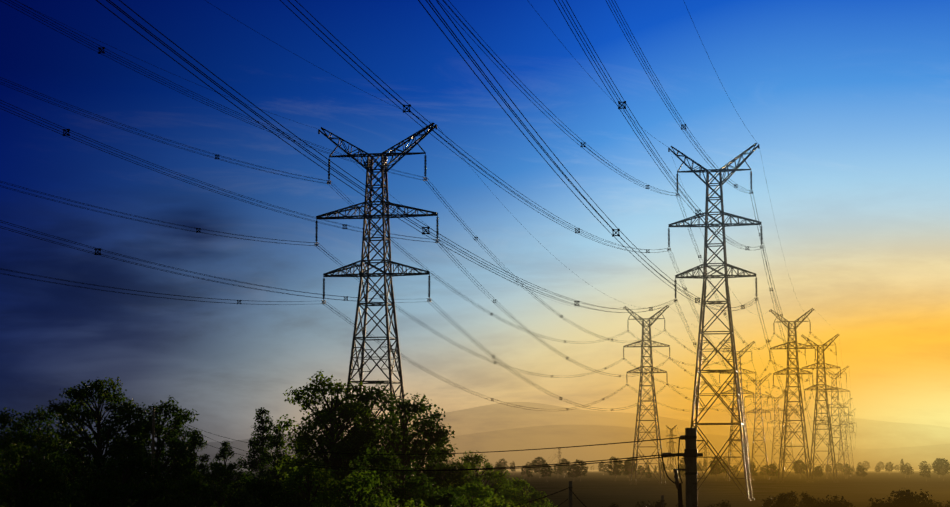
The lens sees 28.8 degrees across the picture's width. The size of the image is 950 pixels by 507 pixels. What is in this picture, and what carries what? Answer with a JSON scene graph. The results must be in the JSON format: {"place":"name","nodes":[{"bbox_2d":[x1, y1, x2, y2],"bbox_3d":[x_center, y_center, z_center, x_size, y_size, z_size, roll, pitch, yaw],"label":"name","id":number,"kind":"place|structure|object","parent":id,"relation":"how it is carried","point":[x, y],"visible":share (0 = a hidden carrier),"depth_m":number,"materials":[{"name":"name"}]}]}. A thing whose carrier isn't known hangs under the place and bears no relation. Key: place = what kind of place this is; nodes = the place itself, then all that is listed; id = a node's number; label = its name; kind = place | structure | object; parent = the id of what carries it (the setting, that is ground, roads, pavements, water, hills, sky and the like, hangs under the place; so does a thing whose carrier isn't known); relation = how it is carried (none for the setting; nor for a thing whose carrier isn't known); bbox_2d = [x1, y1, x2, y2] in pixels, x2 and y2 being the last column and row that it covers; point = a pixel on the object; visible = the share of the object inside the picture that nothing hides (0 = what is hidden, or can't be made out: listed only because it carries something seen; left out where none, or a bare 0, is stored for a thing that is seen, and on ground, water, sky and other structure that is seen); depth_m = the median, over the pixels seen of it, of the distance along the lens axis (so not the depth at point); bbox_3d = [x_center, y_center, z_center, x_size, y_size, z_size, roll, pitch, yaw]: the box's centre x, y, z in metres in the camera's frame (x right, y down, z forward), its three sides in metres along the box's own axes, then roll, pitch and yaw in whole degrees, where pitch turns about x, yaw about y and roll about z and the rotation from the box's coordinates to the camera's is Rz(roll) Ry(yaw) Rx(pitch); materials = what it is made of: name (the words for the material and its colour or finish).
{"place":"outdoors","nodes":[
{"label":"outdoors","id":0,"kind":"place"},
{"bbox_2d":[62,47,836,412],"bbox_3d":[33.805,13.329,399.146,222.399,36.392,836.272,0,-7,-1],"label":"bundle spacers","id":1,"kind":"object","parent":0,"point":[426,229],"visible":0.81,"depth_m":235.62,"materials":[{"name":"black metal"}]},
{"bbox_2d":[0,425,949,469],"bbox_3d":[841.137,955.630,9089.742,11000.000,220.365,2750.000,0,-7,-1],"label":"hill","id":2,"kind":"structure","parent":0,"point":[537,437],"depth_m":8448.02,"materials":[{"name":"brown"}]},
{"bbox_2d":[0,0,949,446],"label":"sky","id":3,"kind":"structure","parent":0,"point":[845,104],"materials":[{"name":"blue"}]},
{"bbox_2d":[3,402,949,453],"bbox_3d":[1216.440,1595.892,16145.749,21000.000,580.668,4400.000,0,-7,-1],"label":"mountain ridge","id":4,"kind":"structure","parent":0,"point":[873,434],"depth_m":15547.07,"materials":[{"name":"grey"}]},
{"bbox_2d":[13,470,949,506],"bbox_3d":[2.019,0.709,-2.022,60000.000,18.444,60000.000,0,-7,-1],"label":"terrain","id":5,"kind":"structure","parent":0,"point":[595,488],"depth_m":510.11,"materials":[{"name":"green plant"}]},
{"bbox_2d":[0,407,41,503],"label":"tree","id":6,"kind":"object","parent":5,"relation":"on","point":[7,440],"visible":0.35,"depth_m":184.30,"materials":[{"name":"green plant"}]},
{"bbox_2d":[0,438,83,506],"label":"tree","id":7,"kind":"object","parent":5,"relation":"on","point":[40,464],"visible":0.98,"depth_m":127.88,"materials":[{"name":"green plant"}]},
{"bbox_2d":[0,405,86,498],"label":"tree","id":8,"kind":"object","parent":5,"relation":"on","point":[40,415],"visible":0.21,"depth_m":192.20,"materials":[{"name":"green plant"}]},
{"bbox_2d":[32,377,162,498],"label":"tree","id":9,"kind":"object","parent":5,"relation":"on","point":[115,446],"visible":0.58,"depth_m":181.06,"materials":[{"name":"green plant"}]},
{"bbox_2d":[144,407,162,477],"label":"pole","id":10,"kind":"object","parent":5,"relation":"on","point":[153,428],"visible":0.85,"depth_m":146.91,"materials":[{"name":"wood"}]},
{"bbox_2d":[117,395,202,500],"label":"tree","id":11,"kind":"object","parent":5,"relation":"on","point":[182,452],"visible":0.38,"depth_m":187.85,"materials":[{"name":"green plant"}]},
{"bbox_2d":[159,417,199,498],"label":"tree","id":12,"kind":"object","parent":5,"relation":"on","point":[186,432],"visible":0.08,"depth_m":201.44,"materials":[{"name":"green plant"}]},
{"bbox_2d":[178,428,211,497],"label":"tree","id":13,"kind":"object","parent":5,"relation":"on","point":[203,457],"visible":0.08,"depth_m":195.82,"materials":[{"name":"green plant"}]},
{"bbox_2d":[182,461,263,506],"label":"tree","id":14,"kind":"object","parent":5,"relation":"on","point":[226,474],"visible":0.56,"depth_m":125.84,"materials":[{"name":"green plant"}]},
{"bbox_2d":[208,440,240,506],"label":"tree","id":15,"kind":"object","parent":5,"relation":"on","point":[223,453],"visible":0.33,"depth_m":198.85,"materials":[{"name":"green plant"}]},
{"bbox_2d":[236,407,283,501],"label":"tree","id":16,"kind":"object","parent":5,"relation":"on","point":[260,440],"visible":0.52,"depth_m":202.48,"materials":[{"name":"green plant"}]},
{"bbox_2d":[259,427,298,503],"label":"tree","id":17,"kind":"object","parent":5,"relation":"on","point":[276,440],"visible":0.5,"depth_m":197.13,"materials":[{"name":"green plant"}]},
{"bbox_2d":[261,456,348,506],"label":"tree","id":18,"kind":"object","parent":5,"relation":"on","point":[296,474],"visible":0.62,"depth_m":119.99,"materials":[{"name":"green plant"}]},
{"bbox_2d":[290,436,319,506],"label":"tree","id":19,"kind":"object","parent":5,"relation":"on","point":[306,476],"visible":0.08,"depth_m":200.12,"materials":[{"name":"green plant"}]},
{"bbox_2d":[275,371,384,497],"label":"tree","id":20,"kind":"object","parent":5,"relation":"on","point":[337,404],"visible":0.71,"depth_m":173.93,"materials":[{"name":"green plant"}]},
{"bbox_2d":[305,469,401,506],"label":"bush","id":21,"kind":"object","parent":5,"relation":"on","point":[363,484],"visible":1,"depth_m":113.25,"materials":[{"name":"green plant"}]},
{"bbox_2d":[310,379,416,487],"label":"tree","id":22,"kind":"object","parent":5,"relation":"on","point":[368,396],"visible":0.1,"depth_m":179.26,"materials":[{"name":"green plant"}]},
{"bbox_2d":[314,123,439,479],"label":"tower","id":23,"kind":"structure","parent":5,"relation":"on","point":[369,217],"depth_m":284.81,"materials":[{"name":"metal"}]},
{"bbox_2d":[0,0,856,449],"bbox_3d":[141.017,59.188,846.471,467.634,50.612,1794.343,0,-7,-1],"label":"conductors","id":24,"kind":"object","parent":23,"relation":"attached to","point":[514,370],"visible":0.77,"depth_m":191.46,"materials":[{"name":"black metal"}]},
{"bbox_2d":[337,446,446,506],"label":"tree","id":25,"kind":"object","parent":5,"relation":"on","point":[389,462],"visible":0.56,"depth_m":130.00,"materials":[{"name":"green plant"}]},
{"bbox_2d":[343,393,464,506],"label":"tree","id":26,"kind":"object","parent":5,"relation":"on","point":[437,435],"visible":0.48,"depth_m":167.72,"materials":[{"name":"green plant"}]},
{"bbox_2d":[381,498,427,506],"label":"bush","id":27,"kind":"object","parent":5,"relation":"on","point":[409,502],"visible":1,"depth_m":79.80,"materials":[{"name":"green plant"}]},
{"bbox_2d":[427,444,452,506],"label":"tree","id":28,"kind":"object","parent":5,"relation":"on","point":[441,472],"visible":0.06,"depth_m":196.85,"materials":[{"name":"green plant"}]},
{"bbox_2d":[410,487,474,506],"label":"bush","id":29,"kind":"object","parent":5,"relation":"on","point":[433,501],"visible":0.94,"depth_m":109.11,"materials":[{"name":"green plant"}]},
{"bbox_2d":[439,477,506,506],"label":"bush","id":30,"kind":"object","parent":5,"relation":"on","point":[471,490],"visible":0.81,"depth_m":122.15,"materials":[{"name":"green plant"}]},
{"bbox_2d":[448,450,511,506],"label":"tree","id":31,"kind":"object","parent":5,"relation":"on","point":[501,480],"visible":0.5,"depth_m":171.98,"materials":[{"name":"green plant"}]},
{"bbox_2d":[494,465,503,475],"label":"tree","id":32,"kind":"object","parent":5,"relation":"on","point":[498,469],"visible":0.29,"depth_m":828.82,"materials":[{"name":"green plant"}]},
{"bbox_2d":[479,496,519,506],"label":"bush","id":33,"kind":"object","parent":5,"relation":"on","point":[496,504],"visible":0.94,"depth_m":105.16,"materials":[{"name":"green plant"}]},
{"bbox_2d":[495,458,508,466],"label":"tree","id":34,"kind":"object","parent":5,"relation":"on","point":[504,463],"visible":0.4,"depth_m":1572.11,"materials":[{"name":"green plant"}]},
{"bbox_2d":[511,461,515,474],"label":"tree","id":35,"kind":"object","parent":5,"relation":"on","point":[513,464],"visible":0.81,"depth_m":1634.49,"materials":[{"name":"green plant"}]},
{"bbox_2d":[499,476,548,506],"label":"bush","id":36,"kind":"object","parent":5,"relation":"on","point":[510,494],"visible":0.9,"depth_m":166.22,"materials":[{"name":"green plant"}]},
{"bbox_2d":[521,464,527,477],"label":"tree","id":37,"kind":"object","parent":5,"relation":"on","point":[523,471],"visible":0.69,"depth_m":1120.70,"materials":[{"name":"green plant"}]},
{"bbox_2d":[526,465,532,480],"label":"tree","id":38,"kind":"object","parent":5,"relation":"on","point":[529,470],"visible":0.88,"depth_m":833.41,"materials":[{"name":"green plant"}]},
{"bbox_2d":[532,456,546,477],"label":"tree","id":39,"kind":"object","parent":5,"relation":"on","point":[539,462],"visible":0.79,"depth_m":1167.40,"materials":[{"name":"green plant"}]},
{"bbox_2d":[532,501,555,506],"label":"bush","id":40,"kind":"object","parent":5,"relation":"on","point":[549,503],"visible":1,"depth_m":124.39,"materials":[{"name":"green plant"}]},
{"bbox_2d":[539,464,552,481],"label":"tree","id":41,"kind":"object","parent":5,"relation":"on","point":[545,471],"visible":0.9,"depth_m":813.29,"materials":[{"name":"green plant"}]},
{"bbox_2d":[553,466,562,474],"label":"tree","id":42,"kind":"object","parent":5,"relation":"on","point":[557,471],"visible":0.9,"depth_m":1158.44,"materials":[{"name":"green plant"}]},
{"bbox_2d":[559,458,569,477],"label":"tree","id":43,"kind":"object","parent":5,"relation":"on","point":[563,467],"visible":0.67,"depth_m":1216.24,"materials":[{"name":"green plant"}]},
{"bbox_2d":[568,481,572,506],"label":"service pole","id":44,"kind":"object","parent":5,"relation":"on","point":[570,494],"visible":0.92,"depth_m":90.30,"materials":[{"name":"wood"}]},
{"bbox_2d":[567,463,581,480],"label":"tree","id":45,"kind":"object","parent":5,"relation":"on","point":[575,473],"visible":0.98,"depth_m":818.99,"materials":[{"name":"green plant"}]},
{"bbox_2d":[574,459,587,480],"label":"tree","id":46,"kind":"object","parent":5,"relation":"on","point":[582,468],"visible":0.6,"depth_m":829.71,"materials":[{"name":"green plant"}]},
{"bbox_2d":[598,461,607,474],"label":"tree","id":47,"kind":"object","parent":5,"relation":"on","point":[600,466],"visible":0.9,"depth_m":1594.42,"materials":[{"name":"green plant"}]},
{"bbox_2d":[607,456,624,480],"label":"tree","id":48,"kind":"object","parent":5,"relation":"on","point":[619,468],"visible":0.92,"depth_m":830.05,"materials":[{"name":"green plant"}]},
{"bbox_2d":[621,458,638,480],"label":"tree","id":49,"kind":"object","parent":5,"relation":"on","point":[626,466],"visible":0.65,"depth_m":827.37,"materials":[{"name":"green plant"}]},
{"bbox_2d":[637,465,645,477],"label":"tree","id":50,"kind":"object","parent":5,"relation":"on","point":[640,467],"visible":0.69,"depth_m":1166.49,"materials":[{"name":"green plant"}]},
{"bbox_2d":[635,500,654,506],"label":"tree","id":51,"kind":"object","parent":5,"relation":"on","point":[647,505],"visible":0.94,"depth_m":128.46,"materials":[{"name":"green plant"}]},
{"bbox_2d":[623,305,670,484],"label":"tower","id":52,"kind":"structure","parent":5,"relation":"on","point":[640,369],"depth_m":615.40,"materials":[{"name":"metal"}]},
{"bbox_2d":[646,466,651,480],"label":"tree","id":53,"kind":"object","parent":5,"relation":"on","point":[648,473],"visible":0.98,"depth_m":833.62,"materials":[{"name":"green plant"}]},
{"bbox_2d":[653,500,666,506],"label":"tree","id":54,"kind":"object","parent":5,"relation":"on","point":[658,504],"visible":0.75,"depth_m":111.11,"materials":[{"name":"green plant"}]},
{"bbox_2d":[661,495,663,506],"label":"service pole","id":55,"kind":"object","parent":5,"relation":"on","point":[662,498],"visible":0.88,"depth_m":107.23,"materials":[{"name":"wood"}]},
{"bbox_2d":[666,425,676,471],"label":"tower","id":56,"kind":"structure","parent":5,"relation":"on","point":[672,441],"depth_m":2424.33,"materials":[{"name":"grey metal"}]},
{"bbox_2d":[662,428,702,506],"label":"pole","id":57,"kind":"object","parent":5,"relation":"on","point":[690,454],"visible":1,"depth_m":37.79,"materials":[{"name":"wood"}]},
{"bbox_2d":[145,407,682,506],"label":"lv wires","id":58,"kind":"object","parent":57,"relation":"attached to","point":[680,502],"visible":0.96,"depth_m":51.35,"materials":[{"name":"black"}]},
{"bbox_2d":[680,465,684,476],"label":"tree","id":59,"kind":"object","parent":5,"relation":"on","point":[683,472],"visible":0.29,"depth_m":790.99,"materials":[{"name":"green plant"}]},
{"bbox_2d":[702,460,707,470],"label":"tree","id":60,"kind":"object","parent":5,"relation":"on","point":[704,468],"visible":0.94,"depth_m":1704.69,"materials":[{"name":"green plant"}]},
{"bbox_2d":[702,442,708,469],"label":"tower","id":61,"kind":"structure","parent":5,"relation":"on","point":[706,453],"depth_m":3929.94,"materials":[{"name":"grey metal"}]},
{"bbox_2d":[667,143,762,500],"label":"tower","id":62,"kind":"structure","parent":5,"relation":"on","point":[700,354],"depth_m":322.49,"materials":[{"name":"metal"}]},
{"bbox_2d":[708,456,724,480],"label":"tree","id":63,"kind":"object","parent":5,"relation":"on","point":[717,468],"visible":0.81,"depth_m":848.00,"materials":[{"name":"green plant"}]},
{"bbox_2d":[716,500,729,506],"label":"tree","id":64,"kind":"object","parent":5,"relation":"on","point":[723,504],"visible":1,"depth_m":111.00,"materials":[{"name":"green plant"}]},
{"bbox_2d":[721,458,726,477],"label":"tree","id":65,"kind":"object","parent":5,"relation":"on","point":[724,472],"visible":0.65,"depth_m":1204.97,"materials":[{"name":"green plant"}]},
{"bbox_2d":[719,341,756,480],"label":"tower","id":66,"kind":"structure","parent":5,"relation":"on","point":[732,416],"depth_m":843.16,"materials":[{"name":"metal"}]},
{"bbox_2d":[750,462,757,480],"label":"tree","id":67,"kind":"object","parent":5,"relation":"on","point":[753,470],"visible":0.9,"depth_m":852.73,"materials":[{"name":"green plant"}]},
{"bbox_2d":[744,373,772,478],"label":"tower","id":68,"kind":"structure","parent":5,"relation":"on","point":[755,431],"depth_m":1039.04,"materials":[{"name":"metal"}]},
{"bbox_2d":[759,465,767,477],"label":"tree","id":69,"kind":"object","parent":5,"relation":"on","point":[762,472],"visible":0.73,"depth_m":1199.40,"materials":[{"name":"green plant"}]},
{"bbox_2d":[761,496,775,506],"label":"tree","id":70,"kind":"object","parent":5,"relation":"on","point":[768,502],"visible":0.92,"depth_m":121.83,"materials":[{"name":"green plant"}]},
{"bbox_2d":[766,464,777,476],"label":"tree","id":71,"kind":"object","parent":5,"relation":"on","point":[772,466],"visible":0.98,"depth_m":878.85,"materials":[{"name":"green plant"}]},
{"bbox_2d":[765,392,787,476],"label":"tower","id":72,"kind":"structure","parent":5,"relation":"on","point":[774,436],"depth_m":1360.74,"materials":[{"name":"metal"}]},
{"bbox_2d":[771,493,792,506],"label":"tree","id":73,"kind":"object","parent":5,"relation":"on","point":[781,500],"visible":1,"depth_m":112.04,"materials":[{"name":"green plant"}]},
{"bbox_2d":[780,409,796,472],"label":"tower","id":74,"kind":"structure","parent":5,"relation":"on","point":[790,442],"depth_m":1691.28,"materials":[{"name":"metal"}]},
{"bbox_2d":[784,491,798,506],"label":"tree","id":75,"kind":"object","parent":5,"relation":"on","point":[793,501],"visible":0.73,"depth_m":129.98,"materials":[{"name":"green plant"}]},
{"bbox_2d":[769,308,815,482],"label":"tower","id":76,"kind":"structure","parent":5,"relation":"on","point":[785,410],"depth_m":684.39,"materials":[{"name":"metal"}]},
{"bbox_2d":[793,460,805,478],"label":"tree","id":77,"kind":"object","parent":5,"relation":"on","point":[799,468],"visible":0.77,"depth_m":1144.42,"materials":[{"name":"green plant"}]},
{"bbox_2d":[797,491,815,506],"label":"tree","id":78,"kind":"object","parent":5,"relation":"on","point":[805,496],"visible":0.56,"depth_m":129.31,"materials":[{"name":"green plant"}]},
{"bbox_2d":[799,495,817,506],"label":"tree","id":79,"kind":"object","parent":5,"relation":"on","point":[809,502],"visible":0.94,"depth_m":120.99,"materials":[{"name":"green plant"}]},
{"bbox_2d":[813,466,823,480],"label":"tree","id":80,"kind":"object","parent":5,"relation":"on","point":[818,471],"visible":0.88,"depth_m":883.03,"materials":[{"name":"green plant"}]},
{"bbox_2d":[801,334,840,481],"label":"tower","id":81,"kind":"structure","parent":5,"relation":"on","point":[825,397],"depth_m":721.14,"materials":[{"name":"metal"}]},
{"bbox_2d":[812,495,852,506],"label":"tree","id":82,"kind":"object","parent":5,"relation":"on","point":[825,504],"visible":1,"depth_m":110.34,"materials":[{"name":"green plant"}]},
{"bbox_2d":[817,366,853,478],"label":"tower","id":83,"kind":"structure","parent":5,"relation":"on","point":[831,404],"depth_m":1087.03,"materials":[{"name":"metal"}]},
{"bbox_2d":[832,398,852,475],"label":"tower","id":84,"kind":"structure","parent":5,"relation":"on","point":[840,445],"depth_m":1406.99,"materials":[{"name":"metal"}]},
{"bbox_2d":[842,464,851,477],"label":"tree","id":85,"kind":"object","parent":5,"relation":"on","point":[848,471],"visible":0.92,"depth_m":1168.89,"materials":[{"name":"green plant"}]},
{"bbox_2d":[840,409,856,473],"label":"tower","id":86,"kind":"structure","parent":5,"relation":"on","point":[850,438],"depth_m":1737.15,"materials":[{"name":"metal"}]},
{"bbox_2d":[855,465,867,479],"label":"tree","id":87,"kind":"object","parent":5,"relation":"on","point":[862,473],"visible":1,"depth_m":910.35,"materials":[{"name":"green plant"}]},
{"bbox_2d":[862,461,869,469],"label":"tree","id":88,"kind":"object","parent":5,"relation":"on","point":[865,464],"visible":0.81,"depth_m":2402.69,"materials":[{"name":"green plant"}]},
{"bbox_2d":[876,462,884,472],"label":"tree","id":89,"kind":"object","parent":5,"relation":"on","point":[881,465],"visible":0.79,"depth_m":2435.63,"materials":[{"name":"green plant"}]},
{"bbox_2d":[885,462,894,473],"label":"tree","id":90,"kind":"object","parent":5,"relation":"on","point":[888,467],"visible":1,"depth_m":1691.71,"materials":[{"name":"green plant"}]},
{"bbox_2d":[900,464,909,477],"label":"tree","id":91,"kind":"object","parent":5,"relation":"on","point":[906,469],"visible":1,"depth_m":1197.42,"materials":[{"name":"green plant"}]},
{"bbox_2d":[867,489,948,506],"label":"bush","id":92,"kind":"object","parent":5,"relation":"on","point":[908,500],"visible":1,"depth_m":97.00,"materials":[{"name":"green plant"}]},
{"bbox_2d":[906,466,913,477],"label":"tree","id":93,"kind":"object","parent":5,"relation":"on","point":[911,471],"visible":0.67,"depth_m":1235.97,"materials":[{"name":"green plant"}]},
{"bbox_2d":[918,461,928,473],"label":"tree","id":94,"kind":"object","parent":5,"relation":"on","point":[922,465],"visible":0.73,"depth_m":1741.95,"materials":[{"name":"green plant"}]},
{"bbox_2d":[919,465,930,480],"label":"tree","id":95,"kind":"object","parent":5,"relation":"on","point":[926,474],"visible":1,"depth_m":835.66,"materials":[{"name":"green plant"}]},
{"bbox_2d":[932,458,944,477],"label":"tree","id":96,"kind":"object","parent":5,"relation":"on","point":[935,462],"visible":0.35,"depth_m":1216.99,"materials":[{"name":"green plant"}]},
{"bbox_2d":[934,458,949,480],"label":"tree","id":97,"kind":"object","parent":5,"relation":"on","point":[945,468],"visible":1,"depth_m":885.48,"materials":[{"name":"green plant"}]},
{"bbox_2d":[677,457,684,471],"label":"tree","id":98,"kind":"object","parent":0,"point":[681,461],"visible":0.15,"depth_m":1159.25,"materials":[{"name":"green plant"}]}
]}

